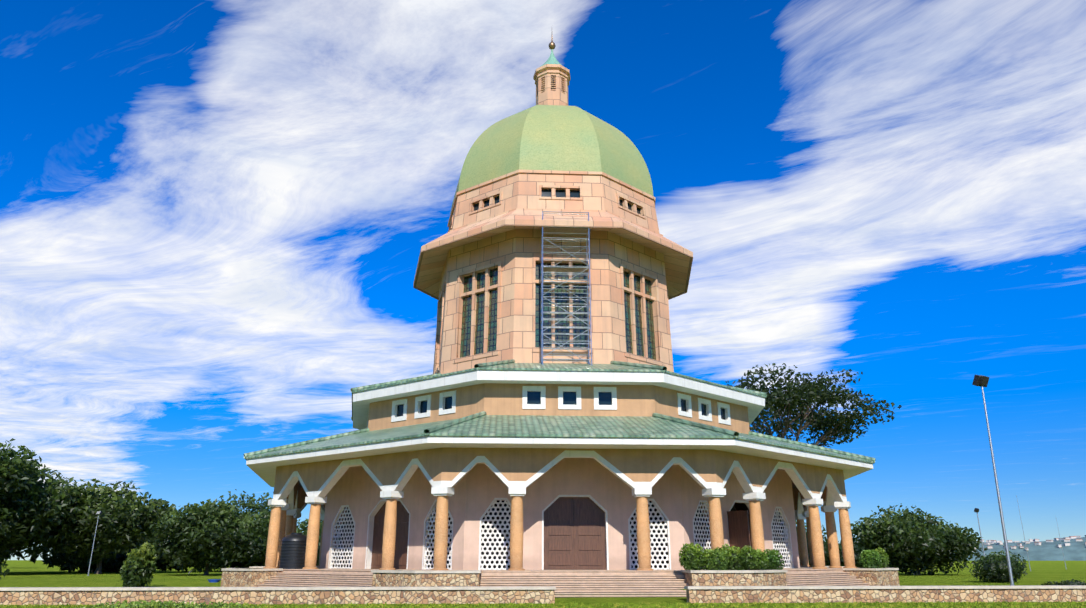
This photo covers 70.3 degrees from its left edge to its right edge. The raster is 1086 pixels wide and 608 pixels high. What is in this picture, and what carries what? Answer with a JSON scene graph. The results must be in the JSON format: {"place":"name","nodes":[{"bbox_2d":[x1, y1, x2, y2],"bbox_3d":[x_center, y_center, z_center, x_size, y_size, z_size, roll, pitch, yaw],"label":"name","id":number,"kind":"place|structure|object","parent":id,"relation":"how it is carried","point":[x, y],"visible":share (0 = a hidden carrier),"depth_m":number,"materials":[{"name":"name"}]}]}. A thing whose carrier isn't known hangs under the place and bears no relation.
{"place":"outdoors","nodes":[
{"label":"outdoors","id":0,"kind":"place"},
{"bbox_2d":[0,560,1085,607],"bbox_3d":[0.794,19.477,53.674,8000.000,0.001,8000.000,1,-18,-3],"label":"ground","id":1,"kind":"structure","parent":0,"point":[24,573],"depth_m":62.18,"materials":[{"name":"green plant"}]},
{"bbox_2d":[0,563,9,578],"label":"hedge","id":2,"kind":"object","parent":1,"relation":"on","point":[7,571],"visible":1,"depth_m":42.80,"materials":[{"name":"green plant"}]},
{"bbox_2d":[0,533,51,572],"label":"tree","id":3,"kind":"object","parent":1,"relation":"on","point":[19,554],"visible":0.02,"depth_m":98.63,"materials":[{"name":"green plant"}]},
{"bbox_2d":[0,438,86,563],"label":"tree","id":4,"kind":"object","parent":1,"relation":"on","point":[28,500],"visible":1,"depth_m":82.92,"materials":[{"name":"green plant"}]},
{"bbox_2d":[87,511,101,575],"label":"floodlight pole","id":5,"kind":"object","parent":1,"relation":"on","point":[98,513],"visible":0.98,"depth_m":81.26,"materials":[{"name":"silver metal"}]},
{"bbox_2d":[32,478,177,573],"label":"tree","id":6,"kind":"object","parent":1,"relation":"on","point":[126,521],"visible":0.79,"depth_m":89.32,"materials":[{"name":"green plant"}]},
{"bbox_2d":[28,539,226,572],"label":"hedge","id":7,"kind":"object","parent":1,"relation":"on","point":[113,564],"visible":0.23,"depth_m":101.43,"materials":[{"name":"green plant"}]},
{"bbox_2d":[119,542,156,586],"bbox_3d":[-24.704,15.950,47.103,2.037,2.871,2.414,1,-18,-3],"label":"shrub","id":8,"kind":"object","parent":1,"relation":"on","point":[138,571],"visible":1,"depth_m":46.67,"materials":[{"name":"green plant"}]},
{"bbox_2d":[50,599,260,607],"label":"plants","id":9,"kind":"object","parent":1,"relation":"on","point":[152,604],"visible":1,"depth_m":15.15,"materials":[{"name":"green plant"}]},
{"bbox_2d":[149,498,269,575],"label":"tree","id":10,"kind":"object","parent":1,"relation":"on","point":[216,532],"visible":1,"depth_m":80.53,"materials":[{"name":"green plant"}]},
{"bbox_2d":[207,579,220,581],"bbox_3d":[-18.704,15.744,43.844,0.750,0.160,0.739,1,-18,-3],"label":"blue basin","id":11,"kind":"object","parent":1,"relation":"on","point":[213,580],"visible":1,"depth_m":43.61,"materials":[{"name":"blue plastic"}]},
{"bbox_2d":[180,506,270,571],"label":"tree","id":12,"kind":"object","parent":1,"relation":"on","point":[267,515],"depth_m":108.83,"materials":[{"name":"green plant"}]},
{"bbox_2d":[197,489,273,518],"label":"tree","id":13,"kind":"object","parent":1,"relation":"on","point":[256,507],"visible":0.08,"depth_m":138.58,"materials":[{"name":"green plant"}]},
{"bbox_2d":[195,555,318,570],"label":"hedge","id":14,"kind":"object","parent":1,"relation":"on","point":[256,562],"visible":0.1,"depth_m":108.15,"materials":[{"name":"green plant"}]},
{"bbox_2d":[296,518,322,565],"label":"tree","id":15,"kind":"object","parent":1,"relation":"on","point":[302,526],"depth_m":97.71,"materials":[{"name":"green plant"}]},
{"bbox_2d":[296,521,339,564],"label":"tree","id":16,"kind":"object","parent":1,"relation":"on","point":[320,532],"visible":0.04,"depth_m":90.98,"materials":[{"name":"green plant"}]},
{"bbox_2d":[0,585,1085,604],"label":"stone wall","id":17,"kind":"structure","parent":1,"relation":"on","point":[451,594],"depth_m":29.33,"materials":[{"name":"stone"}]},
{"bbox_2d":[0,600,1085,607],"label":"grass tufts","id":18,"kind":"object","parent":1,"relation":"on","point":[828,605],"visible":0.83,"depth_m":27.51,"materials":[{"name":"green plant"}]},
{"bbox_2d":[220,566,899,586],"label":"terrace planters","id":19,"kind":"object","parent":1,"relation":"on","point":[252,576],"visible":0.5,"depth_m":34.83,"materials":[{"name":"stone"}]},
{"bbox_2d":[679,543,716,570],"bbox_3d":[7.133,11.769,35.630,1.823,1.431,1.252,1,-18,-3],"label":"planter shrub","id":20,"kind":"object","parent":19,"relation":"on","point":[693,557],"visible":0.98,"depth_m":35.37,"materials":[{"name":"green plant"}]},
{"bbox_2d":[709,544,733,569],"bbox_3d":[8.293,11.852,35.817,1.843,1.401,1.267,8,-20,-23],"label":"planter shrub","id":21,"kind":"object","parent":19,"relation":"on","point":[721,558],"visible":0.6,"depth_m":35.36,"materials":[{"name":"green plant"}]},
{"bbox_2d":[725,545,758,569],"bbox_3d":[9.121,11.841,35.663,1.260,1.310,1.600,17,-25,-41],"label":"planter shrub","id":22,"kind":"object","parent":19,"relation":"on","point":[741,559],"visible":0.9,"depth_m":35.47,"materials":[{"name":"green plant"}]},
{"bbox_2d":[746,549,768,569],"bbox_3d":[9.749,12.133,36.286,1.616,1.152,1.590,1,-18,-3],"label":"planter shrub","id":23,"kind":"object","parent":19,"relation":"on","point":[763,561],"visible":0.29,"depth_m":35.83,"materials":[{"name":"green plant"}]},
{"bbox_2d":[754,549,784,569],"bbox_3d":[10.746,12.427,37.222,1.788,1.183,1.714,1,-18,-3],"label":"planter shrub","id":24,"kind":"object","parent":19,"relation":"on","point":[774,562],"visible":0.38,"depth_m":36.98,"materials":[{"name":"green plant"}]},
{"bbox_2d":[859,549,881,567],"bbox_3d":[18.526,14.581,43.786,1.347,1.238,1.085,1,-18,-3],"label":"planter shrub","id":25,"kind":"object","parent":19,"relation":"on","point":[869,558],"visible":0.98,"depth_m":43.52,"materials":[{"name":"green plant"}]},
{"bbox_2d":[875,547,888,567],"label":"planter shrub","id":26,"kind":"object","parent":19,"relation":"on","point":[883,556],"visible":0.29,"depth_m":44.41,"materials":[{"name":"green plant"}]},
{"bbox_2d":[257,567,869,597],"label":"terrace steps","id":27,"kind":"structure","parent":1,"relation":"on","point":[572,586],"depth_m":35.58,"materials":[{"name":"stone"}]},
{"bbox_2d":[283,566,842,574],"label":"temple porch floor","id":28,"kind":"structure","parent":27,"relation":"on","point":[582,572],"depth_m":36.61,"materials":[{"name":"stone"}]},
{"bbox_2d":[279,533,306,568],"bbox_3d":[-13.938,13.874,43.347,1.600,1.930,1.600,1,-18,-3],"label":"water tank","id":29,"kind":"object","parent":28,"relation":"on","point":[292,550],"visible":0.75,"depth_m":42.71,"materials":[{"name":"black plastic"}]},
{"bbox_2d":[320,458,799,569],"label":"arcade wall","id":30,"kind":"structure","parent":28,"relation":"on","point":[579,513],"depth_m":40.57,"materials":[{"name":"paint"}]},
{"bbox_2d":[243,411,875,463],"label":"lower roof","id":31,"kind":"structure","parent":30,"relation":"on","point":[656,425],"depth_m":40.37,"materials":[{"name":"green tile"}]},
{"bbox_2d":[350,359,766,420],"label":"upper roof","id":32,"kind":"structure","parent":31,"relation":"on","point":[510,364],"depth_m":45.95,"materials":[{"name":"green tile"}]},
{"bbox_2d":[433,229,673,373],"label":"tower wall","id":33,"kind":"structure","parent":32,"relation":"on","point":[489,306],"depth_m":52.34,"materials":[{"name":"beige stone"}]},
{"bbox_2d":[413,208,692,299],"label":"cornice","id":34,"kind":"structure","parent":33,"relation":"on","point":[678,260],"depth_m":53.74,"materials":[{"name":"beige stone"}]},
{"bbox_2d":[448,170,658,232],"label":"wall","id":35,"kind":"structure","parent":34,"relation":"on","point":[556,189],"depth_m":54.72,"materials":[{"name":"beige stone"}]},
{"bbox_2d":[450,105,652,213],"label":"dome","id":36,"kind":"structure","parent":35,"relation":"on","point":[556,137],"depth_m":56.94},
{"bbox_2d":[533,64,570,105],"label":"cupola","id":37,"kind":"object","parent":36,"relation":"on","point":[552,82],"visible":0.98,"depth_m":65.15,"materials":[{"name":"stone"}]},
{"bbox_2d":[540,37,560,66],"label":"finial","id":38,"kind":"object","parent":37,"relation":"on","point":[552,59],"visible":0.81,"depth_m":66.96,"materials":[{"name":"teal metal"}]},
{"bbox_2d":[353,370,764,429],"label":"fascia","id":39,"kind":"structure","parent":32,"relation":"attached to","point":[753,403],"depth_m":44.69,"materials":[{"name":"white paint"}]},
{"bbox_2d":[541,211,591,364],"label":"scaffold tower","id":40,"kind":"structure","parent":32,"relation":"on","point":[560,231],"depth_m":50.05,"materials":[{"name":"silver metal"}]},
{"bbox_2d":[246,436,872,486],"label":"fascia","id":41,"kind":"structure","parent":31,"relation":"attached to","point":[264,468],"depth_m":38.17,"materials":[{"name":"white paint"}]},
{"bbox_2d":[263,487,856,570],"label":"columns","id":42,"kind":"structure","parent":28,"relation":"on","point":[283,520],"depth_m":39.93,"materials":[{"name":"stone"}]},
{"bbox_2d":[273,448,846,514],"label":"arcade arches","id":43,"kind":"structure","parent":42,"relation":"on","point":[527,467],"depth_m":38.55,"materials":[{"name":"beige paint"}]},
{"bbox_2d":[795,520,827,557],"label":"tree","id":44,"kind":"object","parent":1,"relation":"on","point":[825,539],"visible":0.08,"depth_m":96.03,"materials":[{"name":"green plant"}]},
{"bbox_2d":[725,363,901,446],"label":"tall tree","id":45,"kind":"object","parent":1,"relation":"on","point":[781,402],"visible":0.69,"depth_m":76.98,"materials":[{"name":"green plant"}]},
{"bbox_2d":[799,541,927,569],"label":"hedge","id":46,"kind":"object","parent":1,"relation":"on","point":[856,556],"visible":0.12,"depth_m":116.54,"materials":[{"name":"green plant"}]},
{"bbox_2d":[850,503,987,575],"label":"bush","id":47,"kind":"object","parent":1,"relation":"on","point":[913,542],"visible":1,"depth_m":82.05,"materials":[{"name":"green plant"}]},
{"bbox_2d":[974,508,984,555],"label":"floodlight pole","id":48,"kind":"object","parent":1,"relation":"on","point":[976,510],"visible":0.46,"depth_m":70.38,"materials":[{"name":"silver metal"}]},
{"bbox_2d":[972,375,1013,584],"bbox_3d":[25.818,9.931,43.717,0.944,12.053,0.623,8,-20,-22],"label":"street light","id":49,"kind":"object","parent":1,"relation":"on","point":[981,381],"visible":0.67,"depth_m":43.79,"materials":[{"name":"silver metal"}]},
{"bbox_2d":[969,550,1027,582],"bbox_3d":[33.840,19.491,57.183,3.724,2.346,4.778,-14,-23,36],"label":"bush","id":50,"kind":"object","parent":1,"relation":"on","point":[994,568],"visible":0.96,"depth_m":56.19,"materials":[{"name":"green plant"}]},
{"bbox_2d":[1016,495,1030,570],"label":"pole","id":51,"kind":"object","parent":1,"relation":"on","point":[1024,537],"visible":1,"depth_m":115.86,"materials":[{"name":"silver metal"}]},
{"bbox_2d":[1041,579,1085,584],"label":"bush","id":52,"kind":"object","parent":1,"relation":"on","point":[1069,582],"visible":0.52,"depth_m":40.48,"materials":[{"name":"green plant"}]},
{"bbox_2d":[0,0,1085,559],"label":"sky","id":53,"kind":"structure","parent":0,"point":[217,216],"materials":[{"name":"blue"}]},
{"bbox_2d":[298,469,795,487],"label":"temple porch ceiling","id":54,"kind":"structure","parent":0,"point":[793,485],"depth_m":56.38,"materials":[{"name":"beige paint"}]},
{"bbox_2d":[367,383,749,433],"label":"wall","id":55,"kind":"structure","parent":0,"point":[557,400],"depth_m":44.58,"materials":[{"name":"beige paint"}]},
{"bbox_2d":[799,535,1085,560],"bbox_3d":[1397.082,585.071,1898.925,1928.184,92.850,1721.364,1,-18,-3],"label":"city","id":56,"kind":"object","parent":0,"point":[1073,548],"depth_m":1755.14,"materials":[{"name":"beige"}]}
]}

